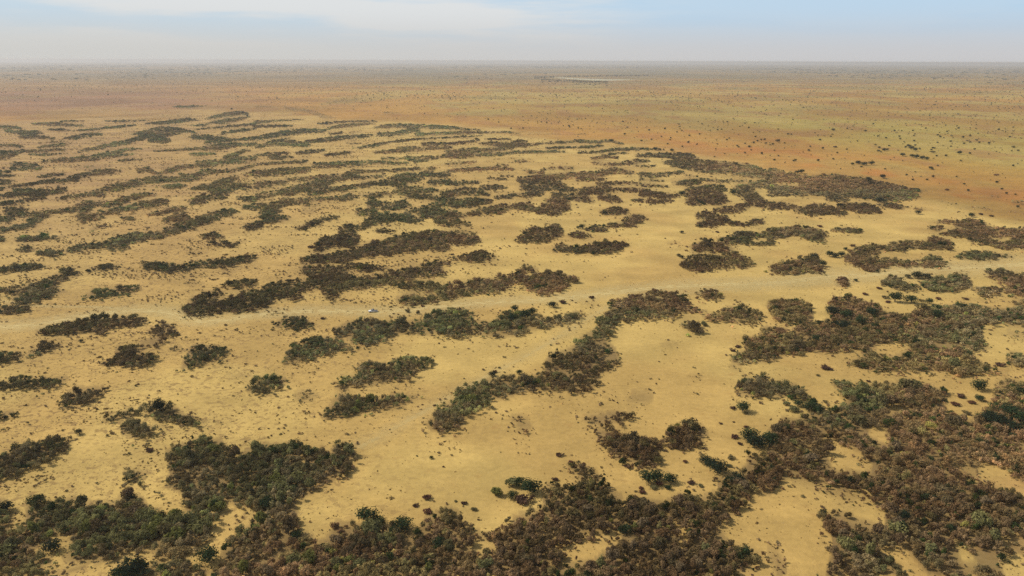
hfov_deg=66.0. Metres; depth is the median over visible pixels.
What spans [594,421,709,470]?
thicket
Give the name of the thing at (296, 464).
shrub
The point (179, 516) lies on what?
shrub
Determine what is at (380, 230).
thicket
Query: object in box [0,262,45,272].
thicket
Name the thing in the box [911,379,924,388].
shrub
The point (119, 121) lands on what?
thicket
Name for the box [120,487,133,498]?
shrub
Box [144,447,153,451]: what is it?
shrub
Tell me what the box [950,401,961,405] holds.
shrub
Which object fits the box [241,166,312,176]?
thicket
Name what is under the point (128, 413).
thicket
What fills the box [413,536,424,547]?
shrub
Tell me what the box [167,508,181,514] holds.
shrub
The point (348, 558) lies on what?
shrub
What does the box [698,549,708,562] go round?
shrub
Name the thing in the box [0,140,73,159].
thicket
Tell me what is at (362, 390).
dry grass tufts
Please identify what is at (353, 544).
shrub
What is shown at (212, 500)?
shrub
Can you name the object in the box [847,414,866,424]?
shrub
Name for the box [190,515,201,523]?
shrub
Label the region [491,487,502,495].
shrub
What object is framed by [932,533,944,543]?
shrub
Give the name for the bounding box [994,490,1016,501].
shrub
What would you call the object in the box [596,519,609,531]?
shrub
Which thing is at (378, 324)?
thicket
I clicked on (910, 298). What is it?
tree
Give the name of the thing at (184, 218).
thicket
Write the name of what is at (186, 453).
shrub
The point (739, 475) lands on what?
tree
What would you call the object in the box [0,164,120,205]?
thicket
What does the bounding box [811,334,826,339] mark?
tree
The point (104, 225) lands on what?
thicket
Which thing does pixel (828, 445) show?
shrub
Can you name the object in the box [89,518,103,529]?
shrub
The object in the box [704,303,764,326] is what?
thicket
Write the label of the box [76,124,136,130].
thicket
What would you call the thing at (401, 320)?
shrub
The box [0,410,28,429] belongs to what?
thicket
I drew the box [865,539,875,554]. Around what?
shrub
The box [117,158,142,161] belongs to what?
thicket
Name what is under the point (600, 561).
shrub
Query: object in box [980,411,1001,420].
tree
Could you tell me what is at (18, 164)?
thicket
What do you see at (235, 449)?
shrub
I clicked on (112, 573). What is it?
tree
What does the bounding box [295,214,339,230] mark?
thicket
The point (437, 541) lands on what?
tree
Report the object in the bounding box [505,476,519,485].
shrub
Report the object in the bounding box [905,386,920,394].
shrub
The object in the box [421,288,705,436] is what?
thicket
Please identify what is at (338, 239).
thicket
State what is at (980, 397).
tree
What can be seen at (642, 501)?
shrub
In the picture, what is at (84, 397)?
thicket
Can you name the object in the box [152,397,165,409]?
tree
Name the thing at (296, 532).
tree
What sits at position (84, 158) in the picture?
thicket
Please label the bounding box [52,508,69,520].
shrub
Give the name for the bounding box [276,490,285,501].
shrub
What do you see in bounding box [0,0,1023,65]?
sky
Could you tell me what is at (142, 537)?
shrub
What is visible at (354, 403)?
thicket
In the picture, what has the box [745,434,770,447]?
tree
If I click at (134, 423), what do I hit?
thicket
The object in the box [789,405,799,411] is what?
shrub
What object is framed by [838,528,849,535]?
shrub
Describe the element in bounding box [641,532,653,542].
shrub
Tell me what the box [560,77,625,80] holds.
dry pan
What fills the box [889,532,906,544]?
shrub
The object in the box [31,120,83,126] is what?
thicket
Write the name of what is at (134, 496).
tree
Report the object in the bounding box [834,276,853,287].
thicket
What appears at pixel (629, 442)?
shrub
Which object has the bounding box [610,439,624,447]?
shrub
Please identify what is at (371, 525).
shrub
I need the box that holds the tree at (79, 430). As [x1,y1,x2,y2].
[74,428,82,433]
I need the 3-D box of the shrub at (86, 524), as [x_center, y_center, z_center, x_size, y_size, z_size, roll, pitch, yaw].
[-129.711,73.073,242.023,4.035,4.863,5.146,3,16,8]
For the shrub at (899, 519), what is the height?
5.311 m
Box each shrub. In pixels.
[0,535,7,544]
[0,540,15,558]
[2,536,18,549]
[27,521,39,534]
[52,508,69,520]
[74,494,87,506]
[81,518,92,532]
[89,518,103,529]
[91,508,103,516]
[96,523,110,530]
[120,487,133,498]
[127,505,137,513]
[133,507,153,521]
[133,530,149,539]
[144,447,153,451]
[146,521,158,533]
[148,508,164,517]
[151,512,164,520]
[155,521,174,535]
[163,525,186,539]
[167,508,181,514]
[167,512,175,522]
[174,511,186,524]
[180,449,198,458]
[183,510,199,523]
[186,519,205,534]
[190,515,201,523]
[202,512,213,527]
[206,497,221,504]
[207,443,220,454]
[211,500,225,511]
[227,444,239,457]
[237,559,247,573]
[243,482,253,493]
[249,440,265,449]
[254,511,267,525]
[255,488,266,497]
[260,564,274,573]
[262,450,274,460]
[268,471,280,481]
[276,457,284,465]
[276,475,290,483]
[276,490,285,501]
[276,514,297,534]
[283,485,296,493]
[286,551,301,564]
[290,469,305,482]
[291,460,303,469]
[301,549,315,563]
[304,477,316,487]
[329,534,342,542]
[330,556,341,565]
[331,563,344,572]
[340,545,351,556]
[342,442,354,454]
[343,554,355,562]
[347,533,358,543]
[348,541,358,552]
[351,560,358,570]
[354,556,365,566]
[355,553,367,561]
[357,536,369,548]
[360,518,382,536]
[364,393,375,402]
[368,533,377,544]
[374,554,388,564]
[375,532,384,544]
[378,554,386,564]
[384,531,396,543]
[394,315,406,324]
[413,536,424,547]
[422,494,432,498]
[423,508,431,513]
[424,562,432,572]
[444,538,454,551]
[464,393,477,402]
[478,559,488,569]
[485,556,493,567]
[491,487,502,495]
[494,546,506,554]
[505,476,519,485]
[513,526,524,535]
[515,493,534,504]
[518,552,533,560]
[519,372,533,382]
[533,544,543,553]
[548,547,563,558]
[561,522,574,535]
[583,504,594,511]
[584,559,598,569]
[595,314,611,323]
[595,554,603,566]
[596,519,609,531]
[604,564,618,575]
[605,547,619,560]
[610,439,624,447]
[619,540,631,551]
[624,431,639,441]
[624,440,636,446]
[626,498,638,508]
[630,540,638,550]
[636,497,649,506]
[636,517,647,527]
[637,540,650,551]
[641,502,657,515]
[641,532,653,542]
[652,538,662,549]
[656,536,667,545]
[662,551,673,563]
[666,552,676,565]
[669,546,681,557]
[671,493,685,506]
[675,560,685,572]
[679,548,687,556]
[681,417,697,427]
[685,501,700,512]
[688,320,700,331]
[693,555,703,567]
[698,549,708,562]
[701,542,709,550]
[733,477,750,488]
[733,478,743,484]
[771,422,786,432]
[788,340,804,349]
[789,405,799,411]
[789,438,797,445]
[802,452,818,461]
[820,364,829,369]
[823,440,835,454]
[832,552,847,566]
[836,534,851,545]
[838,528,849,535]
[842,537,855,550]
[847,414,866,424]
[855,382,868,392]
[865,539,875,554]
[870,523,884,534]
[877,392,887,404]
[885,502,898,514]
[885,519,908,534]
[887,395,899,405]
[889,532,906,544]
[890,439,900,451]
[890,515,902,525]
[900,378,922,388]
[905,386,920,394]
[905,516,920,527]
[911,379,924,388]
[925,540,937,551]
[930,505,946,516]
[932,482,957,493]
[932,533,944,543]
[939,494,953,503]
[945,414,964,426]
[946,334,958,339]
[948,356,960,366]
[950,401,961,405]
[957,499,974,512]
[969,509,993,527]
[980,495,993,506]
[989,527,1001,540]
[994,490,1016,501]
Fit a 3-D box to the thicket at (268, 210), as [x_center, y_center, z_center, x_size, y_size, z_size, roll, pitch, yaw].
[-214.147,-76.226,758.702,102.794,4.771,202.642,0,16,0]
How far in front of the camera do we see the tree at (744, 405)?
326.35 m
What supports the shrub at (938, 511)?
on the ground
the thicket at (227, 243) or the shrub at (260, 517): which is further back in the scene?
the thicket at (227, 243)
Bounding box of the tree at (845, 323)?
[837,319,852,326]
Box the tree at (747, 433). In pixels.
[738,426,762,439]
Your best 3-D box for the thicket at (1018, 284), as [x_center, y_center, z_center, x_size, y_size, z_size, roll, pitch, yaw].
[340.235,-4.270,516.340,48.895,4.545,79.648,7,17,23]
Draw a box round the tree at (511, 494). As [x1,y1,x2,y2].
[506,489,518,498]
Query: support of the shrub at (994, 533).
on the ground
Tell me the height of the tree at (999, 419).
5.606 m
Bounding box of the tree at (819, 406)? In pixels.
[810,403,824,409]
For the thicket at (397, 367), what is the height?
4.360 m
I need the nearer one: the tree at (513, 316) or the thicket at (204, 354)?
the thicket at (204, 354)
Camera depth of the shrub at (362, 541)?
233.28 m
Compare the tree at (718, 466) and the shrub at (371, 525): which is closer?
the shrub at (371, 525)
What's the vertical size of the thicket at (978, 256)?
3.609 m
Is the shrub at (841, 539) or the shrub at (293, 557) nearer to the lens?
the shrub at (293, 557)
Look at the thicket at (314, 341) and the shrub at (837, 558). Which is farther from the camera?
the thicket at (314, 341)
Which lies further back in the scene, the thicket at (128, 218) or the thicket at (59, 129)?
the thicket at (59, 129)
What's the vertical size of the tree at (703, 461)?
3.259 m
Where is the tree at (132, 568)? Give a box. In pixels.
[114,554,149,575]
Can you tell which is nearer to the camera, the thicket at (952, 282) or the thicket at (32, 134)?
the thicket at (952, 282)
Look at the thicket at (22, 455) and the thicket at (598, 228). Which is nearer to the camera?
the thicket at (22, 455)
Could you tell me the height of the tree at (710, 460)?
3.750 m
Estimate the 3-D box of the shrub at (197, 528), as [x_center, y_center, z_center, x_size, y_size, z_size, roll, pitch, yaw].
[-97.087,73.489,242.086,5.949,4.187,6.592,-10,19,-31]
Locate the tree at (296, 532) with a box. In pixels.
[290,530,302,539]
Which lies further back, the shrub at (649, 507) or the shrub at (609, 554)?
the shrub at (649, 507)
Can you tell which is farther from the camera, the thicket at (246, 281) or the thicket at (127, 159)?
the thicket at (127, 159)
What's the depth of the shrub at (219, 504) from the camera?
253.23 m
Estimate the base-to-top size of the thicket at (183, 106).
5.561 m
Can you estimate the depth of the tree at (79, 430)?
305.62 m
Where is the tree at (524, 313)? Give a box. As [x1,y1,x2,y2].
[518,308,531,317]
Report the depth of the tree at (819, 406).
328.10 m
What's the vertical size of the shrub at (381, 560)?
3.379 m
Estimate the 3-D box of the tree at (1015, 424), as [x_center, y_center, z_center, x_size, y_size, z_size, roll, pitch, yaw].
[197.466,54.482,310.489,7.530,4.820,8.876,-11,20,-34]
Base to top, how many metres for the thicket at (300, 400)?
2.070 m
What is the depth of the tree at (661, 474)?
273.36 m
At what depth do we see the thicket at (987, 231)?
664.71 m
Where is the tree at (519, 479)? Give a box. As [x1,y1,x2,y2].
[514,476,525,487]
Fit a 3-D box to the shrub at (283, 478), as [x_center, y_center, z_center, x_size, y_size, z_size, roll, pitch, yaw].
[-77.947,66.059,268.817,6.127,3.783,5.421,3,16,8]
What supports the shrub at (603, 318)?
on the ground
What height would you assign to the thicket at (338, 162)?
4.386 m
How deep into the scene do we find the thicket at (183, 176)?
1018.78 m
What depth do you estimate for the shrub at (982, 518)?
244.79 m
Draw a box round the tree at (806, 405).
[800,400,818,409]
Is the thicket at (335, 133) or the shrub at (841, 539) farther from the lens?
the thicket at (335, 133)
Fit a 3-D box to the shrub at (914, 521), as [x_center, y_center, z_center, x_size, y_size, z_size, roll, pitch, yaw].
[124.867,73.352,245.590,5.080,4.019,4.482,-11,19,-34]
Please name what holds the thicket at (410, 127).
on the ground
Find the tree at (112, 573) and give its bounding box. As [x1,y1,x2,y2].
[106,564,128,575]
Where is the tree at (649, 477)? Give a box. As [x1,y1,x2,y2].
[638,469,661,482]
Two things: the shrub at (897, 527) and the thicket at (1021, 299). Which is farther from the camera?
the thicket at (1021, 299)
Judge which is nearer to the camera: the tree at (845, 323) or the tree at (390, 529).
the tree at (390, 529)
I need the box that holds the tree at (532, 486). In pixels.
[520,477,542,492]
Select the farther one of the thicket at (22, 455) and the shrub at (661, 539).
the thicket at (22, 455)
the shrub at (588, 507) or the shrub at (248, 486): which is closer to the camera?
the shrub at (588, 507)
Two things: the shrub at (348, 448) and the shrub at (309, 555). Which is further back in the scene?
the shrub at (348, 448)
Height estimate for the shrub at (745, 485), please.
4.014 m
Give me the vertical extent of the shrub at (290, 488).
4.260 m
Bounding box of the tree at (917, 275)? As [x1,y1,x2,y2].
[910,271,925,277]
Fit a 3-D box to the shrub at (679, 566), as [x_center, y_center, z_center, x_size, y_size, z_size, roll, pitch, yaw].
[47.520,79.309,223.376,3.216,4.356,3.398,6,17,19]
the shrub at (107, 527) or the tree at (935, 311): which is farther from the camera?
the tree at (935, 311)
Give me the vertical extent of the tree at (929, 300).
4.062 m
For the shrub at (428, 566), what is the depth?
222.88 m
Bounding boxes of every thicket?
[0,125,54,139]
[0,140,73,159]
[0,143,24,147]
[0,161,43,177]
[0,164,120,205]
[0,191,170,233]
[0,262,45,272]
[0,266,81,315]
[0,351,23,364]
[0,372,1023,575]
[0,374,66,396]
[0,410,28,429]
[0,434,71,490]
[0,503,8,523]
[14,232,59,241]
[15,244,32,251]
[25,339,61,357]
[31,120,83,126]
[35,248,65,256]
[35,311,149,335]
[41,147,142,162]
[47,128,74,131]
[55,149,307,200]
[56,385,109,410]
[63,132,102,139]
[66,208,239,252]
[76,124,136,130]
[77,117,376,155]
[81,284,139,300]
[91,223,108,232]
[91,263,121,270]
[96,407,138,423]
[97,320,186,370]
[104,119,144,122]
[115,418,166,446]
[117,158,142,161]
[120,216,138,220]
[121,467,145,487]
[137,400,207,429]
[140,254,256,273]
[146,205,187,216]
[154,103,205,107]
[175,343,231,371]
[177,158,683,318]
[187,111,249,125]
[196,231,223,239]
[207,239,245,247]
[221,277,257,289]
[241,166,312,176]
[242,193,358,232]
[245,373,289,397]
[271,316,313,331]
[276,335,353,365]
[285,106,333,117]
[292,389,318,405]
[295,148,324,157]
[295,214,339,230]
[311,157,410,168]
[317,392,422,421]
[324,123,516,156]
[329,131,342,134]
[330,354,434,389]
[331,307,584,348]
[372,226,395,233]
[373,138,623,163]
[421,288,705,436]
[445,161,476,165]
[452,249,498,262]
[487,174,513,180]
[507,415,535,443]
[514,223,563,243]
[552,238,628,255]
[567,230,591,238]
[577,146,663,159]
[584,411,635,434]
[585,224,608,231]
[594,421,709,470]
[599,206,628,214]
[601,214,648,229]
[635,151,921,228]
[679,237,755,273]
[681,321,710,335]
[695,288,722,302]
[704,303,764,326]
[724,224,828,248]
[730,293,1023,382]
[763,255,827,275]
[830,227,862,232]
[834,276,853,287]
[843,235,954,271]
[880,270,972,292]
[927,225,943,229]
[937,217,1023,251]
[953,250,1011,260]
[973,285,1010,301]
[984,267,1023,297]
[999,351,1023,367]
[1011,297,1023,305]
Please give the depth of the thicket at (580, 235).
653.43 m
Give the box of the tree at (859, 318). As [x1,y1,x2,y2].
[855,316,867,324]
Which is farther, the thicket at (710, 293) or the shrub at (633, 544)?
the thicket at (710, 293)
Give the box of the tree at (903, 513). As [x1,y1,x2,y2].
[897,509,913,519]
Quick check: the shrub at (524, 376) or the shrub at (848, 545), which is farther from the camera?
the shrub at (524, 376)
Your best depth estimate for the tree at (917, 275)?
529.21 m
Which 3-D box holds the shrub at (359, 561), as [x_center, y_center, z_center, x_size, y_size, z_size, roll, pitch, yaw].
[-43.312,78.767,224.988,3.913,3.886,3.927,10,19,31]
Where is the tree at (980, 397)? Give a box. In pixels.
[974,394,985,400]
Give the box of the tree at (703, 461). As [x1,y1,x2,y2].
[697,454,711,464]
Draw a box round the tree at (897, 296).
[888,291,903,301]
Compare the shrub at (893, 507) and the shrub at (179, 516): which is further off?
the shrub at (893, 507)
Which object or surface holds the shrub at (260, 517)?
on the ground
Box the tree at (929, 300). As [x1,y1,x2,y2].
[924,298,933,303]
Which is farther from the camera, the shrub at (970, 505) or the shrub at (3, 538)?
the shrub at (970, 505)
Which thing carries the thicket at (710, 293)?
on the ground
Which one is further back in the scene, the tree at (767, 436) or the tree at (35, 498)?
the tree at (767, 436)
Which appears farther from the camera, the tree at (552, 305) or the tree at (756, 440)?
the tree at (552, 305)
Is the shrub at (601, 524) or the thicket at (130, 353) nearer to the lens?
the shrub at (601, 524)
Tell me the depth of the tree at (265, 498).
254.81 m
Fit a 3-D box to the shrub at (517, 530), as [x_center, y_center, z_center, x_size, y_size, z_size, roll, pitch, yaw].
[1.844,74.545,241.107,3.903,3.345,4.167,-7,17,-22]
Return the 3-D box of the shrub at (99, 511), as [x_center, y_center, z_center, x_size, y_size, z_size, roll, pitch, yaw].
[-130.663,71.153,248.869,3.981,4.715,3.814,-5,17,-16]
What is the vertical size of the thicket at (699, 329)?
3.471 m
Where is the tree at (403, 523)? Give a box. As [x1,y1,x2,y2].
[391,514,413,531]
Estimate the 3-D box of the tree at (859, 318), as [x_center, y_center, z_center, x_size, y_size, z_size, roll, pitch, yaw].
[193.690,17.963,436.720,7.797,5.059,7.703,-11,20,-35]
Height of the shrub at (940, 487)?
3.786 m
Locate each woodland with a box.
[2,64,1023,82]
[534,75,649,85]
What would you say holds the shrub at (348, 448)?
on the ground
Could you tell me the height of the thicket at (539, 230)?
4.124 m
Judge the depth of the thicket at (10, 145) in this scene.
1315.15 m
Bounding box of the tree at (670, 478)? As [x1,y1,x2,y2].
[663,471,678,482]
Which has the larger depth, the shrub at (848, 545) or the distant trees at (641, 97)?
the distant trees at (641, 97)
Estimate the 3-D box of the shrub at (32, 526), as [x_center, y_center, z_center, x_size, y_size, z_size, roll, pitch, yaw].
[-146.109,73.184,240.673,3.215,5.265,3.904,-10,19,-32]
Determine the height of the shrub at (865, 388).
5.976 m
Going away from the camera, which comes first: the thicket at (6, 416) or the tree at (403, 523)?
the tree at (403, 523)
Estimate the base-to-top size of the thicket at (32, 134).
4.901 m
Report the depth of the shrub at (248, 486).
261.90 m
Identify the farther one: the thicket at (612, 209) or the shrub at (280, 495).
the thicket at (612, 209)
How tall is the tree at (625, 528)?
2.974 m
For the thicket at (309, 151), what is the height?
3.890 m
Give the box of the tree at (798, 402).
[792,399,803,405]
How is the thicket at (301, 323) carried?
on the ground
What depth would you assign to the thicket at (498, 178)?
970.06 m
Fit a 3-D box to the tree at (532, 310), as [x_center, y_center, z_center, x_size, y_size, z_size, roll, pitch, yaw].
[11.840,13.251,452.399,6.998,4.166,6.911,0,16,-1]
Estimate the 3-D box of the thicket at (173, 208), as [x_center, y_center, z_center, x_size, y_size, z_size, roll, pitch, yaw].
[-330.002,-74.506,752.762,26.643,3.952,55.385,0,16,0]
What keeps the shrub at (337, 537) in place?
on the ground
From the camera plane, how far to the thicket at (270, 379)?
349.53 m
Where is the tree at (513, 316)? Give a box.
[507,313,517,319]
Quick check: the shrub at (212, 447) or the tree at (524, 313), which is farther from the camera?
the tree at (524, 313)
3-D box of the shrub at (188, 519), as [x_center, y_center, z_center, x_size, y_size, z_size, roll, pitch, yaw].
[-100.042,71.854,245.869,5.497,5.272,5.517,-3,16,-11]
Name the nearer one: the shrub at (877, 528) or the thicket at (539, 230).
the shrub at (877, 528)
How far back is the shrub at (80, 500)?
254.35 m
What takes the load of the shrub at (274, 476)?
on the ground
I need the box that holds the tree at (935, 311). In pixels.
[930,309,945,317]
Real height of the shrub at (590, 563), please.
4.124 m
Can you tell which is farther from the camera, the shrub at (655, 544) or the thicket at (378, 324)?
the thicket at (378, 324)
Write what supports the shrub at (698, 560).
on the ground
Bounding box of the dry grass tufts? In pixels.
[0,112,1023,575]
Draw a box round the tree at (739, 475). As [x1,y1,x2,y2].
[728,471,745,482]
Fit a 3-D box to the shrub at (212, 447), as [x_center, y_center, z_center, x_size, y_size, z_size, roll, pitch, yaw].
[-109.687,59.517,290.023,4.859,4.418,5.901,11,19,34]
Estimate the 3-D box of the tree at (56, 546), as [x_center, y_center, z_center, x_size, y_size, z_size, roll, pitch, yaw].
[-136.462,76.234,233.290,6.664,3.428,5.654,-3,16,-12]
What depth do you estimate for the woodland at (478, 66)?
13045.64 m
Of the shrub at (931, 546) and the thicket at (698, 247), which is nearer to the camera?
the shrub at (931, 546)
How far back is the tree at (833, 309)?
451.88 m
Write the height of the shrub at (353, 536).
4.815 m
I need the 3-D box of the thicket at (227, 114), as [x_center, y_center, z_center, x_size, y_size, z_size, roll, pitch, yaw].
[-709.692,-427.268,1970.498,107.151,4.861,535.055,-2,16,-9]
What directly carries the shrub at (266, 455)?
on the ground
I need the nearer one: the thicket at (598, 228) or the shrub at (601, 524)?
the shrub at (601, 524)
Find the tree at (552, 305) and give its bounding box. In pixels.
[547,301,558,306]
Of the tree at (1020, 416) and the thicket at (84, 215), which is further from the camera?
the thicket at (84, 215)
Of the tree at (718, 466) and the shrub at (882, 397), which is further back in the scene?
the shrub at (882, 397)
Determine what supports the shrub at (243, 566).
on the ground
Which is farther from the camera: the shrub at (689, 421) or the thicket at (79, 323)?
the thicket at (79, 323)
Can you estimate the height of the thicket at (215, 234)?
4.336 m
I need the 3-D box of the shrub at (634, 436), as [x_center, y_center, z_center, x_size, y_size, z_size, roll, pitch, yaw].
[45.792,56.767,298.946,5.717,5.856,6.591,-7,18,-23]
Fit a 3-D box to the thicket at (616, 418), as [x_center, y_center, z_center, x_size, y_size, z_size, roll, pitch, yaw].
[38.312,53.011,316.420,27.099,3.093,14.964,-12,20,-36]
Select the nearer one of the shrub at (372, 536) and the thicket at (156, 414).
the shrub at (372, 536)
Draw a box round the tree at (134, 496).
[125,494,137,501]
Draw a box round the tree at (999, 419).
[987,411,1011,423]
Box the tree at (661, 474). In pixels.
[651,470,663,479]
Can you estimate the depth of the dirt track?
496.56 m
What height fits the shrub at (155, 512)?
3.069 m
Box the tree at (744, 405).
[736,400,750,411]
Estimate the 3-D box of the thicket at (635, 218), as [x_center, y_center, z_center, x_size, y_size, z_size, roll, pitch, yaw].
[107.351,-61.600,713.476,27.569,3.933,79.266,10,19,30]
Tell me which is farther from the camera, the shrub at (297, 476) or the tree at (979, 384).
the tree at (979, 384)
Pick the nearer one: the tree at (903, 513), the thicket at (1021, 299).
the tree at (903, 513)
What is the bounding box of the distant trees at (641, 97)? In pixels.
[1,72,1023,207]
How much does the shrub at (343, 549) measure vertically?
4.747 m
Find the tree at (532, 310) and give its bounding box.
[528,308,537,313]
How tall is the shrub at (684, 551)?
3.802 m
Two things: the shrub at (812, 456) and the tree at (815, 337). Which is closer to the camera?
the shrub at (812, 456)
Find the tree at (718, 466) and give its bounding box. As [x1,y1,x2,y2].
[707,457,730,473]
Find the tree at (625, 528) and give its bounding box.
[617,522,632,533]
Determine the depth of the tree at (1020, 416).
317.18 m
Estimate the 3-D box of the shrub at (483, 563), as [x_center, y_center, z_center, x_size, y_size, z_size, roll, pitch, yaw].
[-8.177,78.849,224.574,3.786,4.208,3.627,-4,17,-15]
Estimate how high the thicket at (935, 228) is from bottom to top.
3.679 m
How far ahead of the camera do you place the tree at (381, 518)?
246.82 m
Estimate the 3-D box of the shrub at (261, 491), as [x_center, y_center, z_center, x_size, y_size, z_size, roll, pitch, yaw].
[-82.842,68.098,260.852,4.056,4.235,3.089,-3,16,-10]
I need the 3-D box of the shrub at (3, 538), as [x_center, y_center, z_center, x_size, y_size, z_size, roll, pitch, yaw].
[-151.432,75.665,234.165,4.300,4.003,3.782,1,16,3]
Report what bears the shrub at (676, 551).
on the ground
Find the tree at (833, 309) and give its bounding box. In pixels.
[825,305,841,314]
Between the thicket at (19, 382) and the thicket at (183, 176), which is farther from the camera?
the thicket at (183, 176)
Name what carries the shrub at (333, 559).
on the ground
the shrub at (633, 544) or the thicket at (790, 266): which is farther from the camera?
the thicket at (790, 266)
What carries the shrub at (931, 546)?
on the ground
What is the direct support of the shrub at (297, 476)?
on the ground
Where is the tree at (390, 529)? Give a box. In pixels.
[387,525,398,532]
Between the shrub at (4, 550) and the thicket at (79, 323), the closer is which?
the shrub at (4, 550)
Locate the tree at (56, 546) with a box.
[38,538,61,552]
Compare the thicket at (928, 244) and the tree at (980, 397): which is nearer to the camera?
the tree at (980, 397)
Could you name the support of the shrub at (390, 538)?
on the ground
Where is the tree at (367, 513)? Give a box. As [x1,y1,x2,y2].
[354,505,381,519]
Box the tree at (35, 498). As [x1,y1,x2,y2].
[23,494,43,505]
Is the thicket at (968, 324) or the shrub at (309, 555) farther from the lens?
the thicket at (968, 324)
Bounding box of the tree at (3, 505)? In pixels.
[0,500,15,510]
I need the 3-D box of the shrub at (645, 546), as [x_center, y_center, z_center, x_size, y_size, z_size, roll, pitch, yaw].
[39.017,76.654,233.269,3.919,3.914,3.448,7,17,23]
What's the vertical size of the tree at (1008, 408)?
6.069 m
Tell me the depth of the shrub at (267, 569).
222.22 m
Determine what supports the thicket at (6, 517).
on the ground
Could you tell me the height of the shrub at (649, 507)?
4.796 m
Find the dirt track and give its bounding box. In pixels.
[0,262,1023,328]
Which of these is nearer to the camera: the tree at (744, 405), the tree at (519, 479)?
the tree at (519, 479)
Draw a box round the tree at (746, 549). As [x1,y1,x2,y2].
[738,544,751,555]
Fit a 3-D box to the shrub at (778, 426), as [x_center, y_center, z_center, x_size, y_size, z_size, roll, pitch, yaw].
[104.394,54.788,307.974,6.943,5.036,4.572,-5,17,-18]
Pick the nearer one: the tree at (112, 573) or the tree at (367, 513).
the tree at (112, 573)
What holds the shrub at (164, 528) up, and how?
on the ground
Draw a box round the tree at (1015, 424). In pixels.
[1001,419,1023,429]
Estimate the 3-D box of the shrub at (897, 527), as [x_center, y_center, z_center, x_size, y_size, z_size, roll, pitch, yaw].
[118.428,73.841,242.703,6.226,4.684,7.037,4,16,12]
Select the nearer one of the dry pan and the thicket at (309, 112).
the thicket at (309, 112)
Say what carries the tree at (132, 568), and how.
on the ground
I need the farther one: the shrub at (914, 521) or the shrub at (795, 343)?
the shrub at (795, 343)
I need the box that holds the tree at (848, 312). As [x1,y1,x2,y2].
[838,309,853,316]
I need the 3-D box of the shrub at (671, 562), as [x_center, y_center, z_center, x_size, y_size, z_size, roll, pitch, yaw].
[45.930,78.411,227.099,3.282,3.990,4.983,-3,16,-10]
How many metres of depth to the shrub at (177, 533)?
236.95 m
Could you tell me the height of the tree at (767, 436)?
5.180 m
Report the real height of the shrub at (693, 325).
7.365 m
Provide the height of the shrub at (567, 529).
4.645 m
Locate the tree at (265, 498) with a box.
[257,494,275,508]
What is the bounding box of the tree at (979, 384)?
[970,378,989,389]
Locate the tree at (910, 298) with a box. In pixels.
[903,295,920,302]
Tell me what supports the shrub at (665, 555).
on the ground
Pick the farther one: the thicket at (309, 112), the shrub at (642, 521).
the thicket at (309, 112)
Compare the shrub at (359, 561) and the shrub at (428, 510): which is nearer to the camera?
the shrub at (359, 561)
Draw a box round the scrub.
[0,92,1023,572]
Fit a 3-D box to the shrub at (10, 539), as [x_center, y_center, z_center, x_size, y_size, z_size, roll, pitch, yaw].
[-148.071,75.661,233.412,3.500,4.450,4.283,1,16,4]
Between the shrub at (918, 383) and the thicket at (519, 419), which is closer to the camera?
the thicket at (519, 419)
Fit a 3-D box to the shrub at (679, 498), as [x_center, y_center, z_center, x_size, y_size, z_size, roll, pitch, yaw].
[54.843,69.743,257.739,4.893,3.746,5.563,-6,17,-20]
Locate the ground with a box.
[0,62,1023,575]
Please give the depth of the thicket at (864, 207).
882.13 m
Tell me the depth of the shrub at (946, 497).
257.19 m
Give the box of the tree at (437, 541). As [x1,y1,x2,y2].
[431,534,446,547]
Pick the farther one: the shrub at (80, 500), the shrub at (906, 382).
the shrub at (906, 382)
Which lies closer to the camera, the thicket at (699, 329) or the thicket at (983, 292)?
the thicket at (699, 329)
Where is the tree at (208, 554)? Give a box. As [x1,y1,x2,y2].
[191,543,218,562]
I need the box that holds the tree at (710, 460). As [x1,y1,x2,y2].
[705,457,716,466]
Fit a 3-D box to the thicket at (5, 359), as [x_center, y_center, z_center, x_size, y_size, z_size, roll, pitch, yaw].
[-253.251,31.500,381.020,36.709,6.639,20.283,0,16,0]
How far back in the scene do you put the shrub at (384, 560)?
226.12 m
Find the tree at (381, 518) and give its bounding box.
[373,515,385,524]
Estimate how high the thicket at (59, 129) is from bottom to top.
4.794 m
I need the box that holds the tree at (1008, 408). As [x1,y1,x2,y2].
[997,402,1020,415]
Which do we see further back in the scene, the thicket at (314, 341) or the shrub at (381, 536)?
the thicket at (314, 341)
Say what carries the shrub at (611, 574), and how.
on the ground
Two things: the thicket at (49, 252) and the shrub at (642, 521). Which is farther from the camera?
the thicket at (49, 252)
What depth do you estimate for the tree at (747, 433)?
302.02 m
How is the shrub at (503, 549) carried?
on the ground
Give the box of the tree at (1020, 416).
[1010,408,1023,423]
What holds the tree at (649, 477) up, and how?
on the ground
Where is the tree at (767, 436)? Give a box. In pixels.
[762,430,780,444]
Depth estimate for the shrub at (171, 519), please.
245.35 m
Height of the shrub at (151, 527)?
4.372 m
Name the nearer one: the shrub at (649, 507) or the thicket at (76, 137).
the shrub at (649, 507)
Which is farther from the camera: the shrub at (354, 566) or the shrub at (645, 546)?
the shrub at (645, 546)
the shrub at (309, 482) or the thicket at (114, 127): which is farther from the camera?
the thicket at (114, 127)
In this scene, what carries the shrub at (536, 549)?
on the ground
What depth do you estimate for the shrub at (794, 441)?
299.35 m
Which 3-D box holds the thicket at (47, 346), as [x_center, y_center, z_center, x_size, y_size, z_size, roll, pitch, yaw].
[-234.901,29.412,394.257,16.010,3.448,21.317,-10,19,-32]
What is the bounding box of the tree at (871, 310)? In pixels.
[866,307,878,314]
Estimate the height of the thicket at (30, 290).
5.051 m

